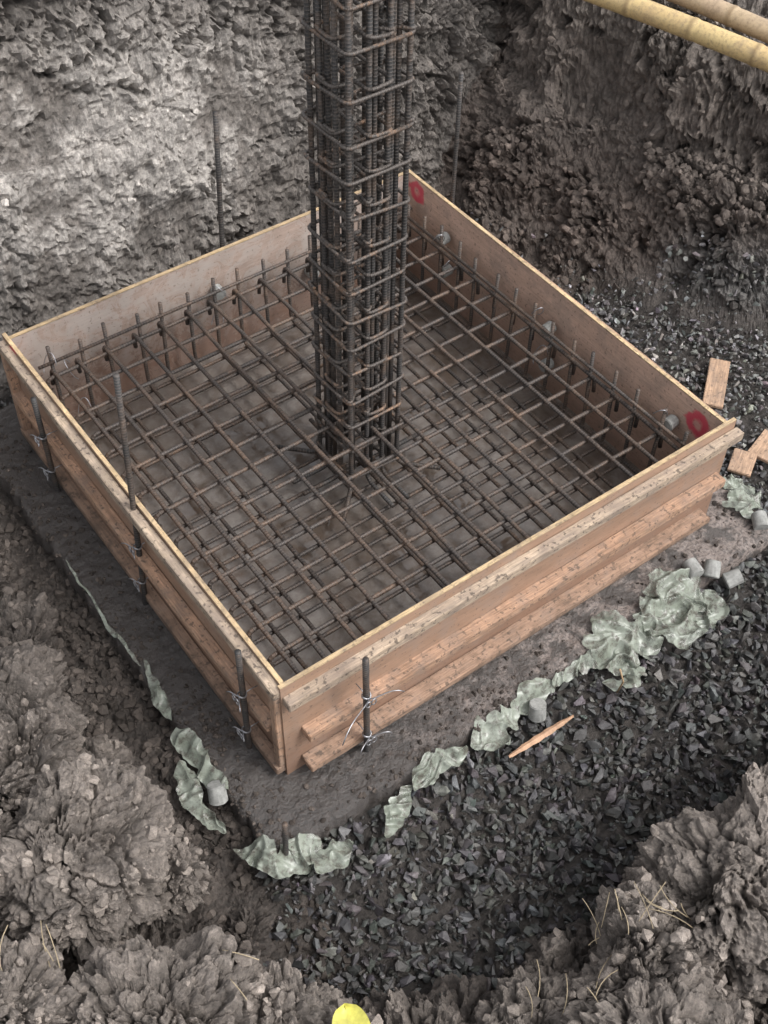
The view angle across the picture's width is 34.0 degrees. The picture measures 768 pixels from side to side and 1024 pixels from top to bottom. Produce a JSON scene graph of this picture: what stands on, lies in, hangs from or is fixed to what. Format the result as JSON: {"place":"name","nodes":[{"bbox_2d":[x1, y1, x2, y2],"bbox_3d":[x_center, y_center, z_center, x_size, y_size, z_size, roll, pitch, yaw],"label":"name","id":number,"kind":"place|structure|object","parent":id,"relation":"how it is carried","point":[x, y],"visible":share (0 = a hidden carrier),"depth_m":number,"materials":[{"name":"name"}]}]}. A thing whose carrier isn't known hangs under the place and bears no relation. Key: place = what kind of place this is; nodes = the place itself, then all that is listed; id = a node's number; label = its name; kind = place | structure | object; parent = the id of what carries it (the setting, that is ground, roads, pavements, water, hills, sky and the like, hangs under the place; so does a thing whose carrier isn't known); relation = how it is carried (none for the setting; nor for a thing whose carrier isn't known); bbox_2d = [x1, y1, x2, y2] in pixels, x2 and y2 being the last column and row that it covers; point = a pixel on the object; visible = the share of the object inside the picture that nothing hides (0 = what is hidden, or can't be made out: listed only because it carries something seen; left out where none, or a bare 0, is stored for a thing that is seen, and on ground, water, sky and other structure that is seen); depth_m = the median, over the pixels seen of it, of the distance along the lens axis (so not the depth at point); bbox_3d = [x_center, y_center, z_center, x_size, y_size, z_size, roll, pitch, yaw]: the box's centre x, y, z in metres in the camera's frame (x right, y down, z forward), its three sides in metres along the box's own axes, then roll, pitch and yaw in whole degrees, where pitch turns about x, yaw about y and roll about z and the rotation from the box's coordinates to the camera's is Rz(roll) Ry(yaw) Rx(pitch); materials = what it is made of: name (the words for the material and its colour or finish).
{"place":"outdoors","nodes":[
{"label":"outdoors","id":0,"kind":"place"},
{"bbox_2d":[0,0,767,1023],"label":"ground","id":1,"kind":"structure","parent":0,"point":[86,78],"depth_m":6.87,"materials":[{"name":"grey soil"}]},
{"bbox_2d":[0,557,767,1023],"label":"dirt mound","id":2,"kind":"object","parent":1,"relation":"on","point":[728,889],"visible":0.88,"depth_m":4.51,"materials":[{"name":"soil"}]},
{"bbox_2d":[0,881,692,1017],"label":"dry straw","id":3,"kind":"object","parent":2,"relation":"on","point":[536,959],"visible":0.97,"depth_m":4.42,"materials":[{"name":"beige plant"}]},
{"bbox_2d":[332,1003,370,1023],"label":"yellow leaf","id":4,"kind":"object","parent":2,"relation":"on","point":[345,1013],"visible":1,"depth_m":4.19,"materials":[{"name":"yellow plant"}]},
{"bbox_2d":[0,269,767,852],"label":"concrete slab","id":5,"kind":"structure","parent":1,"relation":"on","point":[732,537],"depth_m":6.02,"materials":[{"name":"grey concrete"}]},
{"bbox_2d":[30,397,62,491],"bbox_3d":[-1.592,-0.249,6.023,0.124,0.861,0.126,-29,56,-23],"label":"rebar stake","id":6,"kind":"object","parent":5,"relation":"on","point":[43,439],"visible":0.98,"depth_m":5.91,"materials":[{"name":"metal"}]},
{"bbox_2d":[66,559,140,665],"bbox_3d":[-1.292,0.456,5.711,0.034,0.020,0.735,-29,56,-23],"label":"plastic sheet","id":7,"kind":"object","parent":5,"relation":"on","point":[112,632],"visible":1,"depth_m":5.66,"materials":[{"name":"grey plastic"}]},
{"bbox_2d":[113,373,147,605],"bbox_3d":[-1.064,0.024,5.339,0.138,1.562,0.128,-29,56,-23],"label":"rebar stake","id":8,"kind":"object","parent":5,"relation":"on","point":[125,447],"visible":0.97,"depth_m":5.16,"materials":[{"name":"metal"}]},
{"bbox_2d":[143,660,171,720],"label":"plastic sheet","id":9,"kind":"object","parent":5,"relation":"on","point":[160,702],"visible":1,"depth_m":5.42,"materials":[{"name":"grey plastic"}]},
{"bbox_2d":[170,727,228,788],"bbox_3d":[-0.769,1.030,5.234,0.102,0.081,0.387,-29,56,-23],"label":"plastic sheet","id":10,"kind":"object","parent":5,"relation":"on","point":[187,744],"visible":1,"depth_m":5.25,"materials":[{"name":"grey plastic"}]},
{"bbox_2d":[174,760,226,833],"bbox_3d":[-0.770,1.180,5.156,0.122,0.040,0.396,-29,56,-23],"label":"plastic sheet","id":11,"kind":"object","parent":5,"relation":"on","point":[190,793],"visible":1,"depth_m":5.16,"materials":[{"name":"grey plastic"}]},
{"bbox_2d":[207,780,227,805],"bbox_3d":[-0.683,1.149,5.146,0.080,0.081,0.080,-10,16,-10],"label":"concrete spacer","id":12,"kind":"object","parent":5,"relation":"on","point":[217,793],"visible":1,"depth_m":5.12,"materials":[{"name":"grey concrete"}]},
{"bbox_2d":[212,111,224,247],"bbox_3d":[-0.839,-1.365,6.527,0.097,1.571,0.027,-26,55,-22],"label":"rebar stake","id":13,"kind":"object","parent":5,"relation":"in","point":[218,175],"visible":0.46,"depth_m":6.20,"materials":[{"name":"metal"}]},
{"bbox_2d":[226,649,258,748],"bbox_3d":[-0.550,0.826,5.090,0.129,0.910,0.126,-29,56,-23],"label":"rebar stake","id":14,"kind":"object","parent":5,"relation":"on","point":[242,691],"visible":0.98,"depth_m":4.99,"materials":[{"name":"metal"}]},
{"bbox_2d":[233,834,313,878],"bbox_3d":[-0.444,1.368,4.965,0.328,0.094,0.145,10,50,7],"label":"plastic sheet","id":15,"kind":"object","parent":5,"relation":"on","point":[260,853],"visible":1,"depth_m":4.98,"materials":[{"name":"grey plastic"}]},
{"bbox_2d":[282,821,288,855],"bbox_3d":[-0.390,1.366,5.005,0.038,0.541,0.024,7,50,5],"label":"rebar stake","id":16,"kind":"object","parent":5,"relation":"on","point":[285,838],"visible":0.54,"depth_m":4.87,"materials":[{"name":"metal"}]},
{"bbox_2d":[288,833,353,873],"bbox_3d":[-0.262,1.350,4.976,0.271,0.087,0.157,5,50,3],"label":"plastic sheet","id":17,"kind":"object","parent":5,"relation":"on","point":[334,855],"visible":0.9,"depth_m":5.00,"materials":[{"name":"grey plastic"}]},
{"bbox_2d":[0,169,743,774],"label":"timber formwork box","id":18,"kind":"object","parent":5,"relation":"on","point":[452,633],"visible":0.82,"depth_m":5.73,"materials":[{"name":"brown wood"}]},
{"bbox_2d":[210,284,225,299],"bbox_3d":[-0.861,-1.143,6.528,0.068,0.068,0.061,-29,61,-23],"label":"concrete spacer","id":19,"kind":"object","parent":18,"relation":"attached to","point":[220,295],"visible":0.63,"depth_m":6.51,"materials":[{"name":"grey concrete"}]},
{"bbox_2d":[304,268,318,278],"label":"concrete spacer","id":20,"kind":"object","parent":18,"relation":"attached to","point":[306,273],"visible":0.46,"depth_m":6.85,"materials":[{"name":"grey concrete"}]},
{"bbox_2d":[45,203,688,669],"bbox_3d":[-0.122,-0.405,6.052,2.197,0.535,2.190,-29,56,-23],"label":"rebar mat","id":21,"kind":"object","parent":18,"relation":"in","point":[367,487],"visible":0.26,"depth_m":6.25,"materials":[{"name":"brown metal"}]},
{"bbox_2d":[276,0,440,520],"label":"rebar column cage","id":22,"kind":"object","parent":21,"relation":"on","point":[365,267],"visible":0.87,"depth_m":5.04,"materials":[{"name":"metal"}]},
{"bbox_2d":[38,206,686,674],"bbox_3d":[-0.124,-0.461,5.983,2.240,0.205,2.240,-29,56,-23],"label":"rebar mat","id":23,"kind":"object","parent":21,"relation":"on","point":[188,314],"visible":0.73,"depth_m":5.88,"materials":[{"name":"brown metal"}]},
{"bbox_2d":[43,234,667,418],"bbox_3d":[-0.110,-0.969,6.412,2.978,0.352,1.332,4,49,3],"label":"spacer","id":24,"kind":"object","parent":23,"relation":"on","point":[223,321],"visible":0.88,"depth_m":6.25,"materials":[{"name":"black plastic"}]},
{"bbox_2d":[436,231,450,244],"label":"concrete spacer","id":25,"kind":"object","parent":18,"relation":"attached to","point":[447,239],"visible":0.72,"depth_m":6.79,"materials":[{"name":"grey concrete"}]},
{"bbox_2d":[441,263,452,277],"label":"concrete spacer","id":26,"kind":"object","parent":18,"relation":"attached to","point":[448,266],"visible":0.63,"depth_m":6.92,"materials":[{"name":"grey concrete"}]},
{"bbox_2d":[538,357,553,372],"bbox_3d":[0.844,-0.766,6.529,0.061,0.067,0.068,-32,57,-18],"label":"concrete spacer","id":27,"kind":"object","parent":18,"relation":"attached to","point":[551,365],"visible":0.58,"depth_m":6.51,"materials":[{"name":"grey concrete"}]},
{"bbox_2d":[540,321,555,336],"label":"concrete spacer","id":28,"kind":"object","parent":18,"relation":"attached to","point":[547,325],"visible":0.61,"depth_m":6.36,"materials":[{"name":"grey concrete"}]},
{"bbox_2d":[664,414,678,430],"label":"concrete spacer","id":29,"kind":"object","parent":18,"relation":"attached to","point":[671,422],"visible":0.83,"depth_m":5.89,"materials":[{"name":"grey concrete"}]},
{"bbox_2d":[342,657,404,753],"bbox_3d":[-0.100,0.875,5.050,0.326,0.921,0.174,-35,58,-27],"label":"rebar stake","id":30,"kind":"object","parent":5,"relation":"on","point":[366,698],"visible":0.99,"depth_m":4.93,"materials":[{"name":"metal"}]},
{"bbox_2d":[0,405,763,853],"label":"mud crumbs","id":31,"kind":"object","parent":5,"relation":"on","point":[232,735],"visible":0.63,"depth_m":5.44,"materials":[{"name":"soil"}]},
{"bbox_2d":[412,745,467,790],"bbox_3d":[0.227,1.049,5.261,0.302,0.069,0.110,-29,56,-23],"label":"plastic sheet","id":32,"kind":"object","parent":5,"relation":"on","point":[431,767],"visible":1,"depth_m":5.26,"materials":[{"name":"grey plastic"}]},
{"bbox_2d":[450,71,463,203],"bbox_3d":[0.369,-1.671,6.814,0.022,1.570,0.052,-3,50,-4],"label":"rebar stake","id":33,"kind":"object","parent":5,"relation":"on","point":[457,128],"visible":0.49,"depth_m":6.48,"materials":[{"name":"metal"}]},
{"bbox_2d":[510,676,560,714],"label":"plastic sheet","id":34,"kind":"object","parent":5,"relation":"on","point":[536,687],"visible":0.94,"depth_m":5.48,"materials":[{"name":"grey plastic"}]},
{"bbox_2d":[552,649,596,686],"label":"plastic sheet","id":35,"kind":"object","parent":5,"relation":"on","point":[583,664],"visible":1,"depth_m":5.59,"materials":[{"name":"grey plastic"}]},
{"bbox_2d":[582,609,665,675],"bbox_3d":[1.092,0.577,5.660,0.414,0.116,0.319,-1,49,-2],"label":"plastic sheet","id":36,"kind":"object","parent":5,"relation":"on","point":[612,639],"visible":0.95,"depth_m":5.67,"materials":[{"name":"grey plastic"}]},
{"bbox_2d":[602,666,645,690],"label":"plastic sheet","id":37,"kind":"object","parent":36,"relation":"on","point":[633,679],"visible":0.98,"depth_m":5.56,"materials":[{"name":"grey plastic"}]},
{"bbox_2d":[616,669,623,692],"bbox_3d":[1.032,0.740,5.492,0.036,0.182,0.008,7,50,5],"label":"twig","id":38,"kind":"object","parent":37,"relation":"on","point":[622,681],"visible":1,"depth_m":5.49,"materials":[{"name":"brown wood"}]},
{"bbox_2d":[639,567,711,649],"bbox_3d":[1.342,0.433,5.778,0.343,0.117,0.432,16,51,12],"label":"plastic sheet","id":39,"kind":"object","parent":5,"relation":"on","point":[677,615],"visible":1,"depth_m":5.80,"materials":[{"name":"grey plastic"}]},
{"bbox_2d":[682,558,703,578],"bbox_3d":[1.451,0.266,5.906,0.080,0.080,0.081,-18,58,-16],"label":"concrete spacer","id":40,"kind":"object","parent":5,"relation":"on","point":[694,566],"visible":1,"depth_m":5.88,"materials":[{"name":"grey concrete"}]},
{"bbox_2d":[703,559,720,578],"bbox_3d":[1.545,0.269,5.920,0.080,0.080,0.081,11,83,8],"label":"concrete spacer","id":41,"kind":"object","parent":5,"relation":"on","point":[712,568],"visible":1,"depth_m":5.89,"materials":[{"name":"grey concrete"}]},
{"bbox_2d":[722,474,763,518],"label":"plastic sheet","id":42,"kind":"object","parent":5,"relation":"on","point":[742,500],"visible":0.98,"depth_m":6.22,"materials":[{"name":"plastic"}]},
{"bbox_2d":[751,510,767,529],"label":"concrete spacer","id":43,"kind":"object","parent":5,"relation":"on","point":[759,518],"visible":1,"depth_m":6.08,"materials":[{"name":"grey concrete"}]},
{"bbox_2d":[0,194,767,1005],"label":"gravel","id":44,"kind":"structure","parent":1,"relation":"on","point":[578,842],"depth_m":5.35,"materials":[{"name":"grey gravel"}]},
{"bbox_2d":[384,785,412,837],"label":"plastic sheet","id":45,"kind":"object","parent":44,"relation":"on","point":[397,810],"visible":1,"depth_m":5.15,"materials":[{"name":"grey plastic"}]},
{"bbox_2d":[470,704,519,750],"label":"plastic sheet","id":46,"kind":"object","parent":44,"relation":"on","point":[492,735],"visible":1,"depth_m":5.39,"materials":[{"name":"grey plastic"}]},
{"bbox_2d":[528,698,545,722],"bbox_3d":[0.667,0.860,5.460,0.080,0.081,0.080,-7,36,-7],"label":"concrete spacer","id":47,"kind":"object","parent":44,"relation":"on","point":[537,710],"visible":1,"depth_m":5.44,"materials":[{"name":"grey concrete"}]},
{"bbox_2d":[690,590,729,629],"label":"plastic sheet","id":48,"kind":"object","parent":44,"relation":"on","point":[706,619],"visible":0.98,"depth_m":5.83,"materials":[{"name":"grey plastic"}]},
{"bbox_2d":[703,358,729,408],"bbox_3d":[1.811,-0.703,6.851,0.112,0.022,0.378,13,50,10],"label":"wood scrap","id":49,"kind":"object","parent":44,"relation":"on","point":[716,384],"visible":0.91,"depth_m":6.83,"materials":[{"name":"beige wood"}]},
{"bbox_2d":[722,568,743,588],"bbox_3d":[1.648,0.313,5.936,0.081,0.080,0.079,-24,51,4],"label":"concrete spacer","id":50,"kind":"object","parent":44,"relation":"on","point":[732,578],"visible":1,"depth_m":5.90,"materials":[{"name":"grey concrete"}]},
{"bbox_2d":[727,448,757,477],"bbox_3d":[1.845,-0.254,6.470,0.121,0.022,0.161,19,54,15],"label":"wood scrap","id":51,"kind":"object","parent":44,"relation":"on","point":[742,462],"visible":1,"depth_m":6.46,"materials":[{"name":"brown wood"}]},
{"bbox_2d":[748,429,767,463],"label":"wood scrap","id":52,"kind":"object","parent":44,"relation":"on","point":[759,447],"visible":1,"depth_m":6.53,"materials":[{"name":"brown wood"}]},
{"bbox_2d":[0,0,767,1023],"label":"dirt clods","id":53,"kind":"object","parent":1,"relation":"on","point":[94,626],"visible":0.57,"depth_m":5.25,"materials":[{"name":"soil"}]},
{"bbox_2d":[583,0,767,72],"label":"bamboo pole","id":54,"kind":"object","parent":53,"relation":"on","point":[749,52],"visible":1,"depth_m":6.47,"materials":[{"name":"yellow wood"}]},
{"bbox_2d":[666,0,767,43],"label":"bamboo pole","id":55,"kind":"object","parent":54,"relation":"on","point":[737,18],"visible":1,"depth_m":6.50,"materials":[{"name":"beige wood"}]},
{"bbox_2d":[508,715,573,757],"bbox_3d":[0.670,0.953,5.353,0.341,0.042,0.033,-25,54,-21],"label":"wood splinter","id":56,"kind":"object","parent":1,"relation":"on","point":[539,737],"visible":1,"depth_m":5.35,"materials":[{"name":"brown wood"}]}
]}

